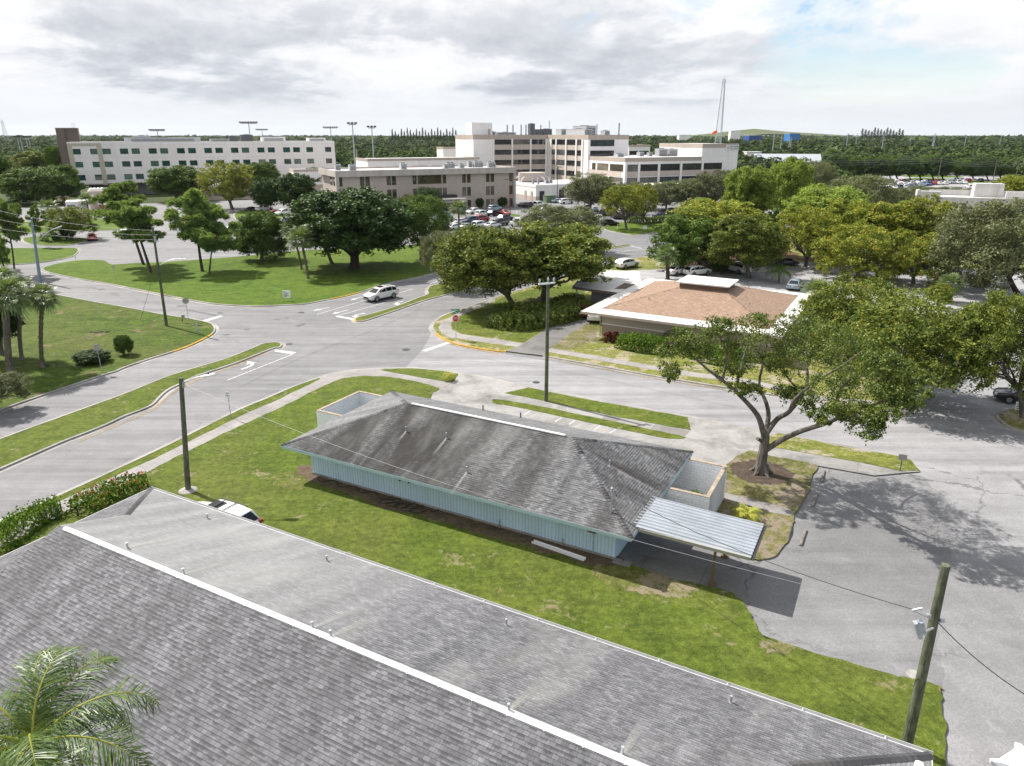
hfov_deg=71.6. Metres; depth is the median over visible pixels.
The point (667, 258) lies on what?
palm tree
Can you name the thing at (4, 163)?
oak tree
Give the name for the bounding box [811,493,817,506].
parking stop
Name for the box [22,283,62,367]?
palm tree
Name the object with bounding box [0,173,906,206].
ground
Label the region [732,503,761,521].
yellow-green shrub
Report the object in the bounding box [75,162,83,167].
window
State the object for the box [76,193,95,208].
palm tree
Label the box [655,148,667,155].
rooftop unit
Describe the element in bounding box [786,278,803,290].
sedan car
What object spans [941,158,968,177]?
oak tree
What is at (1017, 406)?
yard sign
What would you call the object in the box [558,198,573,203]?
suv car
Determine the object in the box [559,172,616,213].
oak tree
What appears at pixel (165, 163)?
window
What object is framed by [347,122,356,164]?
floodlight mast
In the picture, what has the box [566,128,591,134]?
rooftop unit
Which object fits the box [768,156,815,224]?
pine tree
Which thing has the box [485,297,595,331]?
hedge
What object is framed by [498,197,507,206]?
bush
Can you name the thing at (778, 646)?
bare soil
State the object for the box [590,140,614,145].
window
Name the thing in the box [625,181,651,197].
oak tree
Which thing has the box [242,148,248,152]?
window
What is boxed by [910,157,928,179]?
oak tree
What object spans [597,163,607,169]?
window
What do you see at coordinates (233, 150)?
window
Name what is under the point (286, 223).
palm tree
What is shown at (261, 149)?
window
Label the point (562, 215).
oak tree
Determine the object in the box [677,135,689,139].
warehouse
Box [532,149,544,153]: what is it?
window
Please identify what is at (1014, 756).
canopy tent
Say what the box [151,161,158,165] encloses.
window
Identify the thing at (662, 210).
suv car
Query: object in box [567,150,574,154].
window
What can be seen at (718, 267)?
bush
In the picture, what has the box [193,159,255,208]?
oak tree
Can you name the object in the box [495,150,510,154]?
window
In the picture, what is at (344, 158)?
forest
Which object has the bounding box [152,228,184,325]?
utility pole
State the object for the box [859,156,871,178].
oak tree
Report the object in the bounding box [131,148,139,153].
window
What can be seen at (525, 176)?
water tank
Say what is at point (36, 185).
oak tree
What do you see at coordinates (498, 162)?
window
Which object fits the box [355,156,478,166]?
hospital annex
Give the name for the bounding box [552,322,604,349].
bare soil
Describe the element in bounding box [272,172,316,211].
broadleaf tree
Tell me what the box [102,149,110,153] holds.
window
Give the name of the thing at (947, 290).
bush
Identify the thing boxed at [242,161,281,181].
broadleaf tree
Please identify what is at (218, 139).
rooftop unit
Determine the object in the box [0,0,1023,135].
sky
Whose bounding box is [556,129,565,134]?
rooftop unit
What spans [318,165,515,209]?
office building
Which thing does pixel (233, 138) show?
rooftop unit
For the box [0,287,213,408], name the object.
lawn
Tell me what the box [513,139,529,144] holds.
window
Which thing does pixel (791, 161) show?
overhead wire
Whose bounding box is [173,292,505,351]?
kerb
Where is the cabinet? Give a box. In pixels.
[543,195,555,202]
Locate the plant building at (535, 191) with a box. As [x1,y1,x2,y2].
[516,179,619,200]
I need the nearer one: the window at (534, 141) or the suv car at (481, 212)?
the suv car at (481, 212)
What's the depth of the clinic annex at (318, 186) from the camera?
244.00 m
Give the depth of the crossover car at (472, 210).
198.37 m
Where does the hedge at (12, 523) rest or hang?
on the lawn at (244, 462)
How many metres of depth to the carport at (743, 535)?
35.48 m
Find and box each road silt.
[78,353,268,441]
[449,344,497,353]
[558,360,725,389]
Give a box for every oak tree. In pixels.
[0,156,14,191]
[0,165,82,203]
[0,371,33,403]
[10,150,48,168]
[41,146,61,165]
[42,204,99,238]
[46,164,86,201]
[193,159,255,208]
[227,210,290,260]
[396,194,454,260]
[397,194,424,211]
[413,186,443,212]
[416,229,463,282]
[430,223,541,308]
[506,218,618,303]
[513,203,607,231]
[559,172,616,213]
[585,182,632,206]
[597,185,644,229]
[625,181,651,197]
[625,182,658,224]
[646,213,727,267]
[648,180,685,207]
[651,310,936,477]
[662,198,773,241]
[673,178,707,202]
[692,169,731,201]
[705,211,794,278]
[774,204,847,267]
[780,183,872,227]
[789,273,915,360]
[804,160,837,186]
[810,197,876,260]
[810,220,915,284]
[823,154,850,173]
[827,174,905,203]
[836,284,1012,395]
[839,155,864,175]
[855,201,936,252]
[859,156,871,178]
[861,158,889,175]
[871,228,952,285]
[876,193,970,242]
[877,155,901,177]
[877,187,921,203]
[884,156,905,178]
[893,157,921,179]
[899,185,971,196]
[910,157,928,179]
[918,154,939,178]
[922,197,1023,295]
[924,155,953,179]
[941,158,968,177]
[947,287,1023,418]
[962,159,981,178]
[967,155,998,180]
[982,157,1011,177]
[991,174,1023,190]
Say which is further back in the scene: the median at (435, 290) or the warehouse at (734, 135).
the warehouse at (734, 135)
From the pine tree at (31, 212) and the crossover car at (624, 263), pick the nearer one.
the crossover car at (624, 263)
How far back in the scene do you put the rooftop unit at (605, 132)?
280.04 m
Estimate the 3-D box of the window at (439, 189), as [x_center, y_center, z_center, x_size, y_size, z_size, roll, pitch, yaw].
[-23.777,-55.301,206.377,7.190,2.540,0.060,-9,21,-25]
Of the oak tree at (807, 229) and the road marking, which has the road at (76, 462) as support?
the road marking
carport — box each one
[572,271,640,304]
[634,496,766,586]
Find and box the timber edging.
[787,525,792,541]
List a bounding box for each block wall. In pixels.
[316,391,381,426]
[662,458,726,511]
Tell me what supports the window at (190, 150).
in the ward building at (99, 164)
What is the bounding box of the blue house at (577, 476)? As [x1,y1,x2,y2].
[281,390,693,559]
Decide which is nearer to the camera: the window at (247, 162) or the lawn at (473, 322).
the lawn at (473, 322)
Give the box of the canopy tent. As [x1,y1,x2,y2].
[989,742,1023,765]
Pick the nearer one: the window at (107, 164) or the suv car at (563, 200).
the suv car at (563, 200)
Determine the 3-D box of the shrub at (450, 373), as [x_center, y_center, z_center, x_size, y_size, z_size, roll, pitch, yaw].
[-5.665,-0.571,63.691,1.290,0.878,1.283,0,19,0]
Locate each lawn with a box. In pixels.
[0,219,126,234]
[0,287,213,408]
[0,376,946,765]
[1,248,77,263]
[23,236,86,244]
[43,234,600,304]
[234,211,287,217]
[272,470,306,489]
[433,218,1023,410]
[451,285,585,342]
[605,222,664,234]
[901,175,961,177]
[902,178,989,182]
[999,409,1023,429]
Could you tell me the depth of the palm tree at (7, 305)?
63.90 m
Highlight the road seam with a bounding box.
[271,298,1021,448]
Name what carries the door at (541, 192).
in the plant building at (535, 191)
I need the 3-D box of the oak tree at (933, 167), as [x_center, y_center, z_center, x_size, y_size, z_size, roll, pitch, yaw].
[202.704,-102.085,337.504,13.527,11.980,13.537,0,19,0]
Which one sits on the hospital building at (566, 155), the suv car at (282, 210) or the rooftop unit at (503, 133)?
the rooftop unit at (503, 133)
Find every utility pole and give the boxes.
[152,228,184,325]
[178,372,214,493]
[538,277,554,401]
[901,563,950,743]
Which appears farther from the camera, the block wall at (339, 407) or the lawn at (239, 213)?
the lawn at (239, 213)
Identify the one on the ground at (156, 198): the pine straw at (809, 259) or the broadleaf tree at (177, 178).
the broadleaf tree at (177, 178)
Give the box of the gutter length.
[532,540,585,560]
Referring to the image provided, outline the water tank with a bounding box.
[516,172,549,182]
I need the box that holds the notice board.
[282,290,290,298]
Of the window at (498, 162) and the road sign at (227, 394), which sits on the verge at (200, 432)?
the road sign at (227, 394)
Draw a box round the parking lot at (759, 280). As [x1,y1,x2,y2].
[636,262,1023,318]
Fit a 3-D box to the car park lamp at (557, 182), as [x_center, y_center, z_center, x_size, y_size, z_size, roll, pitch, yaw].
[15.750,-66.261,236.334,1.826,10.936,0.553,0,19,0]
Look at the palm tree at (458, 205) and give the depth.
154.68 m
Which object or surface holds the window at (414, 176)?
in the office building at (468, 186)
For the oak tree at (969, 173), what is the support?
on the parking lot at (959, 184)
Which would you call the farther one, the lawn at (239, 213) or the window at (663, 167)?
the window at (663, 167)
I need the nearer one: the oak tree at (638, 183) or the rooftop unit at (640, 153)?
the oak tree at (638, 183)
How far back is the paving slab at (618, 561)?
36.70 m
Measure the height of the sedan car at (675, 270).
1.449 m
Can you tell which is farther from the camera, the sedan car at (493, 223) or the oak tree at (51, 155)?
the oak tree at (51, 155)
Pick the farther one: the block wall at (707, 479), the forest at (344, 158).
the forest at (344, 158)
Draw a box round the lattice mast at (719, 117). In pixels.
[714,77,725,142]
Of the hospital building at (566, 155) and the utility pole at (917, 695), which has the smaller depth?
the utility pole at (917, 695)
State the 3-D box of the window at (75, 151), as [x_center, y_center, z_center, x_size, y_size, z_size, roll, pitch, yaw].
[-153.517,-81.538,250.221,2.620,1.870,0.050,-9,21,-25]
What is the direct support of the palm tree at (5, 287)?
on the lawn at (70, 323)
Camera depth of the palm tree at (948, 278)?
92.12 m
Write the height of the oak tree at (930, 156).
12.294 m
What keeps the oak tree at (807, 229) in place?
on the parking lot at (759, 280)
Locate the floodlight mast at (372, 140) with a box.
[367,126,375,157]
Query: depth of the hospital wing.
257.20 m
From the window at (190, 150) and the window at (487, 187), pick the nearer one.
the window at (487, 187)
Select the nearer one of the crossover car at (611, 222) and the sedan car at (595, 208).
the crossover car at (611, 222)
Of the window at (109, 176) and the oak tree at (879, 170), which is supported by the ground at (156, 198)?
the oak tree at (879, 170)
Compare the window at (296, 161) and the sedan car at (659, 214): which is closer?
the sedan car at (659, 214)
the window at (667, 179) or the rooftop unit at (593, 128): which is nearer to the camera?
the window at (667, 179)
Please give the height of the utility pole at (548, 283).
10.645 m
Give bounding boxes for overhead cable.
[182,383,914,611]
[938,623,1023,693]
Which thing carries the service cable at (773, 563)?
attached to the utility pole at (917, 695)
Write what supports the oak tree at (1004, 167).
on the parking lot at (959, 184)
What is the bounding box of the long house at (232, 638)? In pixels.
[0,486,934,765]
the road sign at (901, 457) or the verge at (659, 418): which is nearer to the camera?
the road sign at (901, 457)
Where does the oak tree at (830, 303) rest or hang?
on the lawn at (608, 350)
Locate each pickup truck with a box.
[254,204,272,210]
[509,217,522,225]
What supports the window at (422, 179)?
in the office building at (468, 186)
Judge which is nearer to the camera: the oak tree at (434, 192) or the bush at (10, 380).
the bush at (10, 380)
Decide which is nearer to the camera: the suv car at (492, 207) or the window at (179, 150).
the suv car at (492, 207)
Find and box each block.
[289,168,321,181]
[628,145,650,154]
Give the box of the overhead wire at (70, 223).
[2,211,135,229]
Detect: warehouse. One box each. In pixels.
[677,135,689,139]
[728,131,740,140]
[743,135,761,140]
[784,133,800,141]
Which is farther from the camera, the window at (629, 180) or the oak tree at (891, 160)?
the oak tree at (891, 160)
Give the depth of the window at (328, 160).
288.83 m
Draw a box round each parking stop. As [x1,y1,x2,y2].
[799,529,806,545]
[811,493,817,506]
[820,469,824,481]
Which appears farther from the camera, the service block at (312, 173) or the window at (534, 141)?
the window at (534, 141)
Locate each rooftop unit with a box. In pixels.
[124,137,200,141]
[133,135,150,137]
[209,138,228,140]
[228,136,237,140]
[240,134,252,140]
[260,136,284,140]
[306,137,325,140]
[334,164,340,169]
[348,164,355,170]
[399,163,406,168]
[467,161,471,166]
[473,160,478,166]
[494,132,515,134]
[528,123,534,134]
[535,129,542,134]
[541,129,551,134]
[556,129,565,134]
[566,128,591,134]
[573,125,595,134]
[600,130,609,134]
[614,153,623,156]
[636,151,643,155]
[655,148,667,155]
[667,148,677,155]
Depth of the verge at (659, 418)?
57.10 m
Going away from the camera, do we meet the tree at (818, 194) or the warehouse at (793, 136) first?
the tree at (818, 194)
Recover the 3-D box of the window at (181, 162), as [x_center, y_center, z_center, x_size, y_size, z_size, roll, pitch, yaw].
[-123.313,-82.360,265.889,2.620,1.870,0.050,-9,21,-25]
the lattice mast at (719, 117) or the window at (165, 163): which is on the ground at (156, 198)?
the lattice mast at (719, 117)
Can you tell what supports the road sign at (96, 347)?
on the lawn at (70, 323)
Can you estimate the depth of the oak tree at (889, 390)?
42.38 m
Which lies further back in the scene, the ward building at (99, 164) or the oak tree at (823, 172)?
the ward building at (99, 164)
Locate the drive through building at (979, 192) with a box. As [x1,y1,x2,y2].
[915,183,1023,214]
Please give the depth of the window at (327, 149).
287.43 m
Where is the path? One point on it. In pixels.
(769, 507)
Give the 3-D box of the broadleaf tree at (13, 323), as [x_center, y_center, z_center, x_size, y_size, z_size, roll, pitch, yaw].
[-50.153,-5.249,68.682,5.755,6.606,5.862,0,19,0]
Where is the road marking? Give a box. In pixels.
[203,213,640,432]
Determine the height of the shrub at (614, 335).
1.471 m
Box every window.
[73,149,80,153]
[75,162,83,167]
[78,175,85,180]
[90,149,97,153]
[92,162,99,166]
[95,175,101,179]
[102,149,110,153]
[104,161,112,166]
[107,174,115,179]
[120,148,128,153]
[122,161,130,166]
[124,174,132,178]
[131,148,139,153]
[133,161,141,166]
[136,174,143,178]
[148,148,156,153]
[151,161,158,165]
[160,148,167,153]
[162,161,169,165]
[177,148,184,152]
[179,160,186,165]
[188,148,195,152]
[190,160,197,165]
[204,148,211,152]
[215,148,222,152]
[231,148,238,152]
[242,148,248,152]
[243,160,250,164]
[257,147,264,152]
[268,147,274,151]
[283,147,289,151]
[284,159,290,163]
[293,147,299,151]
[294,159,300,163]
[306,147,312,151]
[307,159,313,163]
[325,147,330,151]
[326,158,331,162]
[339,177,342,186]
[360,177,363,185]
[365,176,369,185]
[386,176,390,184]
[392,176,395,184]
[392,189,396,198]
[412,175,416,183]
[418,175,441,183]
[418,188,441,194]
[462,174,465,182]
[462,187,465,195]
[467,174,470,182]
[467,187,470,195]
[486,173,489,181]
[486,186,489,194]
[494,139,510,144]
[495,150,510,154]
[495,160,510,164]
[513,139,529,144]
[513,149,529,154]
[513,159,529,164]
[516,169,529,173]
[531,159,544,163]
[531,169,544,171]
[532,139,544,143]
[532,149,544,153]
[556,160,564,164]
[556,170,564,174]
[557,139,564,144]
[557,150,564,154]
[566,160,574,165]
[566,170,574,175]
[567,140,575,144]
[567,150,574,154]
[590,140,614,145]
[590,150,613,155]
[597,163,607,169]
[609,177,621,183]
[610,164,622,171]
[627,164,637,171]
[627,178,636,183]
[629,151,637,154]
[640,164,657,170]
[640,177,656,182]
[659,176,678,182]
[660,164,679,170]
[681,176,695,181]
[682,163,700,169]
[703,163,721,169]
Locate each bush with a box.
[57,219,76,238]
[70,349,110,364]
[112,335,133,354]
[475,198,483,207]
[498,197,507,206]
[711,256,729,274]
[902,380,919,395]
[925,283,954,304]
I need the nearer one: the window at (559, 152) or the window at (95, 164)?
the window at (95, 164)
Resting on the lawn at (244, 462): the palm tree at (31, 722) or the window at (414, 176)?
the palm tree at (31, 722)
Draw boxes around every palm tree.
[0,265,18,354]
[0,272,14,299]
[0,273,38,371]
[0,643,164,765]
[5,274,37,359]
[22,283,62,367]
[37,199,59,225]
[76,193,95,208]
[278,219,302,269]
[283,225,319,278]
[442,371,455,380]
[448,199,468,227]
[655,244,679,279]
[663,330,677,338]
[765,262,792,282]
[800,277,827,309]
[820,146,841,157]
[934,272,967,301]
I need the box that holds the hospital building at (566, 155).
[455,123,628,180]
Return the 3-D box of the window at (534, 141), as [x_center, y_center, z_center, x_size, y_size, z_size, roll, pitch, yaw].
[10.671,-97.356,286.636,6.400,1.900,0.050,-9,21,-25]
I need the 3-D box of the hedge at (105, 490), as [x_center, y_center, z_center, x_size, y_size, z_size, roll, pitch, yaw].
[-24.273,6.585,42.906,2.647,1.474,5.318,12,23,31]
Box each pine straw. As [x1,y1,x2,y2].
[687,252,801,271]
[797,254,934,266]
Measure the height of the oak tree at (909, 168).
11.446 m
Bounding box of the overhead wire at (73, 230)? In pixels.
[3,220,135,234]
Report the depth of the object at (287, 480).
45.25 m
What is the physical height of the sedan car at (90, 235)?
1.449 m
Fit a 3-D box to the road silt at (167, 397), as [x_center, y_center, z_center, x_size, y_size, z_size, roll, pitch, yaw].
[-28.582,0.564,61.927,1.977,0.001,23.222,5,20,14]
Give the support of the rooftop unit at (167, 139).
on the ward building at (99, 164)
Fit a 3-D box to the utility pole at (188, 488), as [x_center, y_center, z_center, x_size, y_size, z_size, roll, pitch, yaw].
[-19.143,3.203,42.947,3.210,7.961,1.200,0,19,0]
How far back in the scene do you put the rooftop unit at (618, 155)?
254.98 m
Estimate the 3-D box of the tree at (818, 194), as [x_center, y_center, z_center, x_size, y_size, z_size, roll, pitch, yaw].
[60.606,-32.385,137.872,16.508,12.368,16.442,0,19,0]
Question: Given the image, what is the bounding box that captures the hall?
[753,154,820,163]
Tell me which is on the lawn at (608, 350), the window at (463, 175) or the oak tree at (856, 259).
the oak tree at (856, 259)
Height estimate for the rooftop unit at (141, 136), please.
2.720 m
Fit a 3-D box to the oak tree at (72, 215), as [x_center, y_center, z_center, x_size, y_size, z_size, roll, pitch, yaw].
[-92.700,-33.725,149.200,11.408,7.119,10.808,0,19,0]
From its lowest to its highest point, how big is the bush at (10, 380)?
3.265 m
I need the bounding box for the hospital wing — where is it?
[588,143,738,193]
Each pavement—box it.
[0,369,452,545]
[438,298,522,346]
[549,348,873,403]
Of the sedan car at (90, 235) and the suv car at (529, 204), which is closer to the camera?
the sedan car at (90, 235)
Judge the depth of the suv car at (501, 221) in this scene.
172.49 m
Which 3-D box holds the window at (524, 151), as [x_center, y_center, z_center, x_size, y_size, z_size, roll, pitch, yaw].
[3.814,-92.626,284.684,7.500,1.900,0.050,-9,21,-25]
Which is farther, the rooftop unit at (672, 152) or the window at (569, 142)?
the window at (569, 142)
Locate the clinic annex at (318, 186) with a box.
[200,181,322,200]
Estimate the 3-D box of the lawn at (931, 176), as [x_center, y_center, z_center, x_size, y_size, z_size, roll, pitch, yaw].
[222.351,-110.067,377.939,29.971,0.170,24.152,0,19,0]
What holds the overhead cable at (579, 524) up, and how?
attached to the utility pole at (917, 695)
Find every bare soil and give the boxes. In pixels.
[296,465,625,565]
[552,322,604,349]
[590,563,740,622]
[758,639,803,654]
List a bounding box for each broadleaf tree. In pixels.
[0,300,26,339]
[141,164,203,198]
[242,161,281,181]
[247,177,281,210]
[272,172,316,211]
[279,185,417,268]
[293,191,333,263]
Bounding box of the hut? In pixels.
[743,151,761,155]
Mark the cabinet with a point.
(547, 198)
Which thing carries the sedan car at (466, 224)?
on the road at (76, 462)
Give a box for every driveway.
[345,368,918,474]
[508,318,590,354]
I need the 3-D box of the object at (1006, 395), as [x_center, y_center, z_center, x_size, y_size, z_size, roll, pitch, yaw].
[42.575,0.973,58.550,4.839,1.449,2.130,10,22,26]
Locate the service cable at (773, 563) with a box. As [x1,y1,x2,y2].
[614,491,911,609]
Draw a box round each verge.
[8,378,319,518]
[381,368,457,381]
[492,399,684,438]
[506,387,690,429]
[769,433,919,471]
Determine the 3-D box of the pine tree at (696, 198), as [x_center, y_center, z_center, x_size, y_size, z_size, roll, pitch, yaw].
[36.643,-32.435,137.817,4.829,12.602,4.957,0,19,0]
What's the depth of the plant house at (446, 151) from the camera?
320.27 m
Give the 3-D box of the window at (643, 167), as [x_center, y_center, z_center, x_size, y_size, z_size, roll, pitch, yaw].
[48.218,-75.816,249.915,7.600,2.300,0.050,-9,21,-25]
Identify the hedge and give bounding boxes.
[0,494,64,553]
[61,471,150,515]
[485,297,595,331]
[493,292,585,313]
[614,331,669,354]
[626,214,669,223]
[686,340,746,368]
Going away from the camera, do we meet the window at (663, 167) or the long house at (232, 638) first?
the long house at (232, 638)
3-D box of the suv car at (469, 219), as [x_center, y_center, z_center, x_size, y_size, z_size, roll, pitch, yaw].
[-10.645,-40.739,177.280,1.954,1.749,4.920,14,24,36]
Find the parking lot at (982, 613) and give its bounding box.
[725,460,1023,765]
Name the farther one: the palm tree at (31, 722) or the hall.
the hall
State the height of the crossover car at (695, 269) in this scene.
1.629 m
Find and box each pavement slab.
[601,415,619,421]
[650,424,665,430]
[662,426,689,435]
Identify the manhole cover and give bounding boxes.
[906,669,916,678]
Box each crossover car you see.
[466,207,480,213]
[488,209,501,215]
[497,214,512,219]
[600,219,618,225]
[614,257,638,268]
[682,264,711,275]
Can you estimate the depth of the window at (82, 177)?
253.25 m
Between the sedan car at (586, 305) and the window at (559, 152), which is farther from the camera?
the window at (559, 152)
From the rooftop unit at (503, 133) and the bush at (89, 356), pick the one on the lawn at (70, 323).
the bush at (89, 356)
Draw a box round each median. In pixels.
[0,342,279,466]
[356,244,629,320]
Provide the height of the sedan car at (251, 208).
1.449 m
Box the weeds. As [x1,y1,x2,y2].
[318,478,438,512]
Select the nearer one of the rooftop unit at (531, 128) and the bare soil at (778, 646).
the bare soil at (778, 646)
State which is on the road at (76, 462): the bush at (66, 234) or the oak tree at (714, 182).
the oak tree at (714, 182)
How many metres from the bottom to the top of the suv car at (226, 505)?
1.820 m
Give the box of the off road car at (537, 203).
[533,201,544,205]
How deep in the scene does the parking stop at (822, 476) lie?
45.92 m
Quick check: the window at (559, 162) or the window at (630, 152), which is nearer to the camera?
the window at (559, 162)
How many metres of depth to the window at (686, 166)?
257.96 m
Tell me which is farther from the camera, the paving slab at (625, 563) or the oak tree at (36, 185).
the oak tree at (36, 185)
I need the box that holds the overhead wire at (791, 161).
[737,158,1016,162]
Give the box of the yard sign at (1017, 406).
[1015,401,1018,409]
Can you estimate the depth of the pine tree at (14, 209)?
110.38 m
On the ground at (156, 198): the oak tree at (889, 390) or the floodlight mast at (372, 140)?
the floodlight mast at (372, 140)
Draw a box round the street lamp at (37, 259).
[30,218,61,282]
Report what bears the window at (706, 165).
in the hospital wing
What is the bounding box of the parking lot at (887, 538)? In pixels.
[618,466,952,698]
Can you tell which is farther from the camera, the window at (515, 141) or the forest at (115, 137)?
the forest at (115, 137)
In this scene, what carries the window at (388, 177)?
in the office building at (468, 186)
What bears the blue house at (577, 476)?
on the lawn at (244, 462)
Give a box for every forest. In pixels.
[0,134,1023,142]
[0,138,1023,154]
[0,145,1023,186]
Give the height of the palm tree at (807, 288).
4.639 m
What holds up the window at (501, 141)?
in the hospital building at (566, 155)
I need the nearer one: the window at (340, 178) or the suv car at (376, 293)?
the suv car at (376, 293)
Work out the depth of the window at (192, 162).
267.49 m
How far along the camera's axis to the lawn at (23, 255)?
130.89 m
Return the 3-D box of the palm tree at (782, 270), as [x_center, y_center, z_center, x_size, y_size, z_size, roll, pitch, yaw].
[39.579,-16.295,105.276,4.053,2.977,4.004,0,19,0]
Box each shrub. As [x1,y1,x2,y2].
[38,231,63,242]
[603,331,611,342]
[609,332,618,342]
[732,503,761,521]
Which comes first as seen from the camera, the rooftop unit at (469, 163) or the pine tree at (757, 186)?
the pine tree at (757, 186)
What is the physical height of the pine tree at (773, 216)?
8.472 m
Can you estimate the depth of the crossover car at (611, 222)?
171.81 m
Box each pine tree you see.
[0,198,29,272]
[0,232,10,265]
[25,204,48,237]
[87,179,152,264]
[93,198,165,272]
[162,188,226,270]
[180,207,242,271]
[692,190,710,203]
[719,164,778,213]
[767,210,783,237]
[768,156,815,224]
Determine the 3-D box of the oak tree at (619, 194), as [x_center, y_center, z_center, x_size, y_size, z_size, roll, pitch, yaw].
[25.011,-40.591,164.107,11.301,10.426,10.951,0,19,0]
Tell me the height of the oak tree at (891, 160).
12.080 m
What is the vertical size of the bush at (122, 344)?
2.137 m
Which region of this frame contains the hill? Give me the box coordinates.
[690,129,859,137]
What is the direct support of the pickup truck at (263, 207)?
on the road at (76, 462)
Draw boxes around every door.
[539,191,543,200]
[559,190,563,197]
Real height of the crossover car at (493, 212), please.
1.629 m
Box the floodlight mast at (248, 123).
[239,122,257,134]
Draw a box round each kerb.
[0,211,1023,521]
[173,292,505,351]
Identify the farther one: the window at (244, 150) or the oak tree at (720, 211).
the window at (244, 150)
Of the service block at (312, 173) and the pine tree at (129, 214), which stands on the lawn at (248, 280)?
the pine tree at (129, 214)
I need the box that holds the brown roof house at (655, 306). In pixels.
[580,275,813,357]
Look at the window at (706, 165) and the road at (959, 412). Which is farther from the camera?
the window at (706, 165)
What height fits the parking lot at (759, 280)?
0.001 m
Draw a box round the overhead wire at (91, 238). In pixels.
[5,229,152,239]
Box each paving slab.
[612,557,622,564]
[621,560,631,566]
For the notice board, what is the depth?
93.95 m
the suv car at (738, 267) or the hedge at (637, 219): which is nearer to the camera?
the suv car at (738, 267)
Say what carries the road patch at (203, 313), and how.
on the road at (76, 462)
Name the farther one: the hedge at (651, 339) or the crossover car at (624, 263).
the crossover car at (624, 263)
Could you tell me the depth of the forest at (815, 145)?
875.16 m
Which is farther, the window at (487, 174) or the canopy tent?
the window at (487, 174)
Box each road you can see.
[0,198,794,518]
[407,324,1023,480]
[875,175,1005,181]
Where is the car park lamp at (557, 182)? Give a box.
[557,167,557,197]
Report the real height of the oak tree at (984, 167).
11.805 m
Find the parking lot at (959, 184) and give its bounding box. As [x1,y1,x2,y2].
[880,173,1020,218]
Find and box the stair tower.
[55,123,80,196]
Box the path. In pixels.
[725,493,793,515]
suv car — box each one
[200,498,262,523]
[275,208,290,215]
[362,283,398,301]
[463,216,477,222]
[471,220,485,227]
[474,210,488,215]
[474,215,489,220]
[487,205,501,209]
[492,218,508,224]
[523,201,532,207]
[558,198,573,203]
[599,209,605,215]
[657,208,675,214]
[726,261,751,273]
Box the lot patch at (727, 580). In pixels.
[627,553,750,602]
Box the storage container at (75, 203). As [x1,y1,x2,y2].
[65,199,89,212]
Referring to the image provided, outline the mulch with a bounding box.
[729,459,794,484]
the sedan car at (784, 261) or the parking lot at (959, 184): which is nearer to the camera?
the sedan car at (784, 261)
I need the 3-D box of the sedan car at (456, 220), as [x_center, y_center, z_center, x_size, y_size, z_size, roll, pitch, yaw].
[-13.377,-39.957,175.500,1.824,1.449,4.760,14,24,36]
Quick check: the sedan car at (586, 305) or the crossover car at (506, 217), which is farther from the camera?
the crossover car at (506, 217)
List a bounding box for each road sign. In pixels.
[93,344,101,371]
[182,298,188,320]
[225,391,230,416]
[898,454,906,470]
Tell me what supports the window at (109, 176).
in the ward building at (99, 164)
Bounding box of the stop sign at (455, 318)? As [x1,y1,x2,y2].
[451,308,459,326]
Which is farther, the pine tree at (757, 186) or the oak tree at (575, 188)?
the oak tree at (575, 188)
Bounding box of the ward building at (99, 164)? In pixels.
[66,141,335,196]
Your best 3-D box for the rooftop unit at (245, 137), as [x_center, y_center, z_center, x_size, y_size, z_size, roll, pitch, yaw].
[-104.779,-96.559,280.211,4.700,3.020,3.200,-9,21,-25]
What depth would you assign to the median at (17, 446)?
55.70 m
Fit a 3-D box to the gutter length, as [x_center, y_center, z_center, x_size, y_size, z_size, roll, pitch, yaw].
[2.451,8.841,37.628,3.162,0.130,0.260,12,23,31]
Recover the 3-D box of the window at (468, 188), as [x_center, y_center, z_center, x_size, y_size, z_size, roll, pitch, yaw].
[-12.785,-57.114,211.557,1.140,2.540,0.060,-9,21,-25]
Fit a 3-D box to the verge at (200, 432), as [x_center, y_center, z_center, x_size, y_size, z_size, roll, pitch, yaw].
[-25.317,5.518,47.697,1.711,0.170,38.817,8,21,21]
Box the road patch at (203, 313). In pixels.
[188,310,216,315]
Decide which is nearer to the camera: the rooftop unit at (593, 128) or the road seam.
the road seam
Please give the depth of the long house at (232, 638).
23.77 m
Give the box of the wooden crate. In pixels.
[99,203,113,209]
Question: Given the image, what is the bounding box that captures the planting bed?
[718,451,817,560]
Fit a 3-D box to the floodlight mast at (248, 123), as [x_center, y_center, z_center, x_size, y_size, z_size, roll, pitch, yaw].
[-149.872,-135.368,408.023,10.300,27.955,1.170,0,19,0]
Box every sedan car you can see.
[87,233,97,240]
[244,206,259,211]
[448,223,457,229]
[449,218,464,223]
[460,222,470,228]
[484,221,500,227]
[500,209,510,214]
[574,303,589,317]
[587,315,601,321]
[592,206,598,211]
[652,212,668,216]
[664,265,684,275]
[771,257,799,266]
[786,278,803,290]
[992,276,1009,287]
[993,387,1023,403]
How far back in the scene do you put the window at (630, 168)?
246.96 m
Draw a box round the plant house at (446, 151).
[436,147,455,156]
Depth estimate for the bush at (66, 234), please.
148.24 m
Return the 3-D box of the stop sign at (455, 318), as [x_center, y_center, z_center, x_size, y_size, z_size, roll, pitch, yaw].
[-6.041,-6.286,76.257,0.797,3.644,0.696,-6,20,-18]
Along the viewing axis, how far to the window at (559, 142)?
279.33 m

